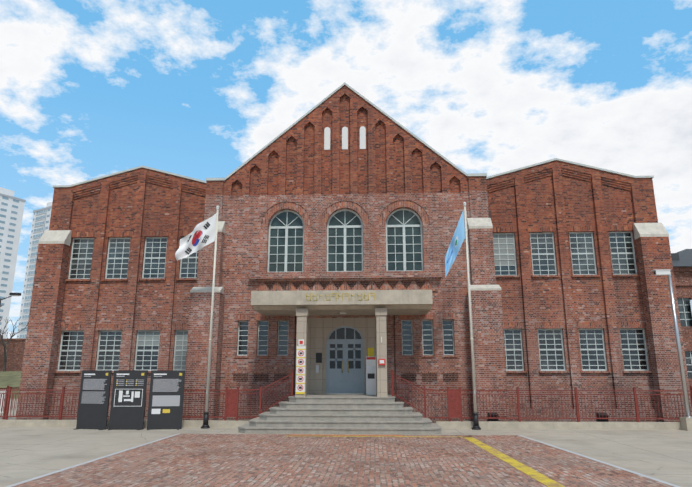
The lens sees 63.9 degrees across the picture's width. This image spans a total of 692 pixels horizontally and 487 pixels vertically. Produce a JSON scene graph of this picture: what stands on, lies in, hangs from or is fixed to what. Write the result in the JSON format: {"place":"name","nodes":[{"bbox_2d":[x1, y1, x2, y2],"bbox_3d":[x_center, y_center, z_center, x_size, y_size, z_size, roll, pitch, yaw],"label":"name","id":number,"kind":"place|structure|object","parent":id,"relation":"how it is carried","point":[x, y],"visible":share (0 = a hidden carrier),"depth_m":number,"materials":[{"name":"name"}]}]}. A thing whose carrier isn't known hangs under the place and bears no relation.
{"place":"outdoors","nodes":[
{"label":"outdoors","id":0,"kind":"place"},
{"bbox_2d":[0,399,691,486],"bbox_3d":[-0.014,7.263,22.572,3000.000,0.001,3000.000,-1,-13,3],"label":"ground","id":1,"kind":"structure","parent":0,"point":[26,453],"depth_m":15.21,"materials":[{"name":"concrete"}]},
{"bbox_2d":[0,391,5,412],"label":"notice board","id":2,"kind":"object","parent":1,"relation":"on","point":[1,401],"depth_m":24.43,"materials":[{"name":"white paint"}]},
{"bbox_2d":[0,293,20,304],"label":"street lamp","id":3,"kind":"object","parent":1,"relation":"on","point":[15,294],"visible":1,"depth_m":33.72,"materials":[{"name":"black metal"}]},
{"bbox_2d":[0,371,21,398],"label":"bank grass","id":4,"kind":"structure","parent":1,"relation":"on","point":[12,379],"depth_m":53.65,"materials":[{"name":"green plant"}]},
{"bbox_2d":[0,187,25,338],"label":"apartment","id":5,"kind":"structure","parent":1,"relation":"on","point":[11,211],"depth_m":258.79,"materials":[{"name":"white concrete"}]},
{"bbox_2d":[0,338,25,370],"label":"brick wall","id":6,"kind":"structure","parent":1,"relation":"on","point":[15,355],"depth_m":70.39,"materials":[{"name":"red brick"}]},
{"bbox_2d":[0,317,27,370],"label":"bare tree","id":7,"kind":"object","parent":1,"relation":"on","point":[5,351],"visible":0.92,"depth_m":66.35,"materials":[{"name":"brown plant"}]},
{"bbox_2d":[17,202,51,337],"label":"apartment","id":8,"kind":"structure","parent":1,"relation":"on","point":[41,222],"depth_m":257.36,"materials":[{"name":"white concrete"}]},
{"bbox_2d":[73,370,111,429],"bbox_3d":[-8.975,5.557,19.769,1.180,2.020,0.440,-3,-14,12],"label":"info panel","id":9,"kind":"object","parent":1,"relation":"on","point":[94,399],"visible":1,"depth_m":19.74,"materials":[{"name":"grey metal"}]},
{"bbox_2d":[15,165,205,419],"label":"wing","id":10,"kind":"structure","parent":1,"relation":"on","point":[138,205],"depth_m":24.39,"materials":[{"name":"red brick"}]},
{"bbox_2d":[108,370,147,429],"bbox_3d":[-7.700,5.527,19.641,1.180,2.020,0.440,0,-13,-1],"label":"info panel","id":11,"kind":"object","parent":1,"relation":"on","point":[127,409],"visible":1,"depth_m":19.61,"materials":[{"name":"grey metal"}]},
{"bbox_2d":[147,370,184,429],"bbox_3d":[-6.393,5.551,19.745,1.180,2.020,0.440,2,-14,-9],"label":"info panel","id":12,"kind":"object","parent":1,"relation":"on","point":[166,399],"visible":1,"depth_m":19.72,"materials":[{"name":"grey metal"}]},
{"bbox_2d":[201,205,218,428],"bbox_3d":[-5.051,2.569,20.904,0.340,8.360,0.340,-1,-13,3],"label":"flag pole","id":13,"kind":"object","parent":1,"relation":"on","point":[205,425],"visible":1,"depth_m":20.63,"materials":[{"name":"metal"}]},
{"bbox_2d":[175,213,216,260],"bbox_3d":[-5.836,-0.247,21.774,1.500,1.918,0.439,-1,-13,3],"label":"flag","id":14,"kind":"object","parent":13,"relation":"attached to","point":[199,236],"visible":1,"depth_m":21.70,"materials":[{"name":"white fabric"}]},
{"bbox_2d":[238,290,441,433],"bbox_3d":[-0.135,4.288,20.701,6.750,4.920,4.525,-1,-13,3],"label":"entrance porch","id":15,"kind":"object","parent":1,"relation":"on","point":[334,399],"visible":1,"depth_m":20.28,"materials":[{"name":"beige concrete"}]},
{"bbox_2d":[296,337,384,394],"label":"entrance signs","id":16,"kind":"object","parent":15,"relation":"attached to","point":[370,373],"visible":0.96,"depth_m":21.86,"materials":[{"name":"white plastic"}]},
{"bbox_2d":[13,434,672,486],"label":"brick paving","id":17,"kind":"structure","parent":1,"relation":"on","point":[252,460],"depth_m":11.62,"materials":[{"name":"red brick"}]},
{"bbox_2d":[6,434,680,486],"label":"paving border","id":18,"kind":"object","parent":17,"relation":"on","point":[177,434],"visible":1,"depth_m":11.73,"materials":[{"name":"stone"}]},
{"bbox_2d":[289,434,402,435],"bbox_3d":[-0.015,6.048,17.510,3.600,0.001,0.240,-1,-13,3],"label":"orange strip","id":19,"kind":"object","parent":17,"relation":"on","point":[363,435],"visible":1,"depth_m":17.41,"materials":[{"name":"orange paint"}]},
{"bbox_2d":[331,436,564,486],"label":"tactile line","id":20,"kind":"object","parent":17,"relation":"on","point":[538,476],"visible":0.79,"depth_m":12.13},
{"bbox_2d":[182,82,508,422],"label":"facade","id":21,"kind":"structure","parent":1,"relation":"on","point":[344,145],"depth_m":23.25,"materials":[{"name":"brick"}]},
{"bbox_2d":[57,208,648,370],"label":"windows","id":22,"kind":"structure","parent":21,"relation":"attached to","point":[404,244],"depth_m":23.82,"materials":[{"name":"white glass"}]},
{"bbox_2d":[0,370,691,429],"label":"railings","id":23,"kind":"object","parent":1,"relation":"on","point":[453,397],"visible":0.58,"depth_m":20.01,"materials":[{"name":"metal"}]},
{"bbox_2d":[463,202,480,429],"bbox_3d":[4.578,2.461,20.452,0.340,8.360,0.340,-1,-13,3],"label":"flag pole","id":24,"kind":"object","parent":1,"relation":"on","point":[475,422],"visible":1,"depth_m":20.19,"materials":[{"name":"metal"}]},
{"bbox_2d":[445,209,464,276],"bbox_3d":[4.131,0.003,21.174,0.815,2.683,0.334,-1,-13,3],"label":"blue flag","id":25,"kind":"object","parent":24,"relation":"attached to","point":[458,238],"visible":1,"depth_m":21.13,"materials":[{"name":"blue fabric"}]},
{"bbox_2d":[486,158,691,421],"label":"wing","id":26,"kind":"structure","parent":1,"relation":"on","point":[560,199],"depth_m":23.33,"materials":[{"name":"red brick"}]},
{"bbox_2d":[651,269,691,430],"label":"lamp post","id":27,"kind":"object","parent":1,"relation":"on","point":[686,422],"visible":1,"depth_m":19.66,"materials":[{"name":"silver metal"}]},
{"label":"light well","id":28,"kind":"object","parent":1,"relation":"on","visible":0},
{"bbox_2d":[488,412,497,420],"bbox_3d":[5.499,6.584,20.749,0.340,0.480,0.280,-1,7,3],"label":"basement vent","id":29,"kind":"object","parent":28,"relation":"on","point":[495,414],"visible":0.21,"depth_m":20.63,"materials":[{"name":"black metal"}]},
{"bbox_2d":[596,413,608,421],"bbox_3d":[9.494,6.539,20.561,0.340,0.480,0.280,-1,7,3],"label":"basement vent","id":30,"kind":"object","parent":28,"relation":"on","point":[603,416],"visible":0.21,"depth_m":20.44,"materials":[{"name":"black metal"}]},
{"bbox_2d":[0,0,691,338],"label":"sky","id":31,"kind":"structure","parent":0,"point":[90,89],"materials":[{"name":"blue"}]},
{"bbox_2d":[671,249,691,386],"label":"back building","id":32,"kind":"structure","parent":0,"point":[682,264],"depth_m":46.61,"materials":[{"name":"brick"}]}
]}

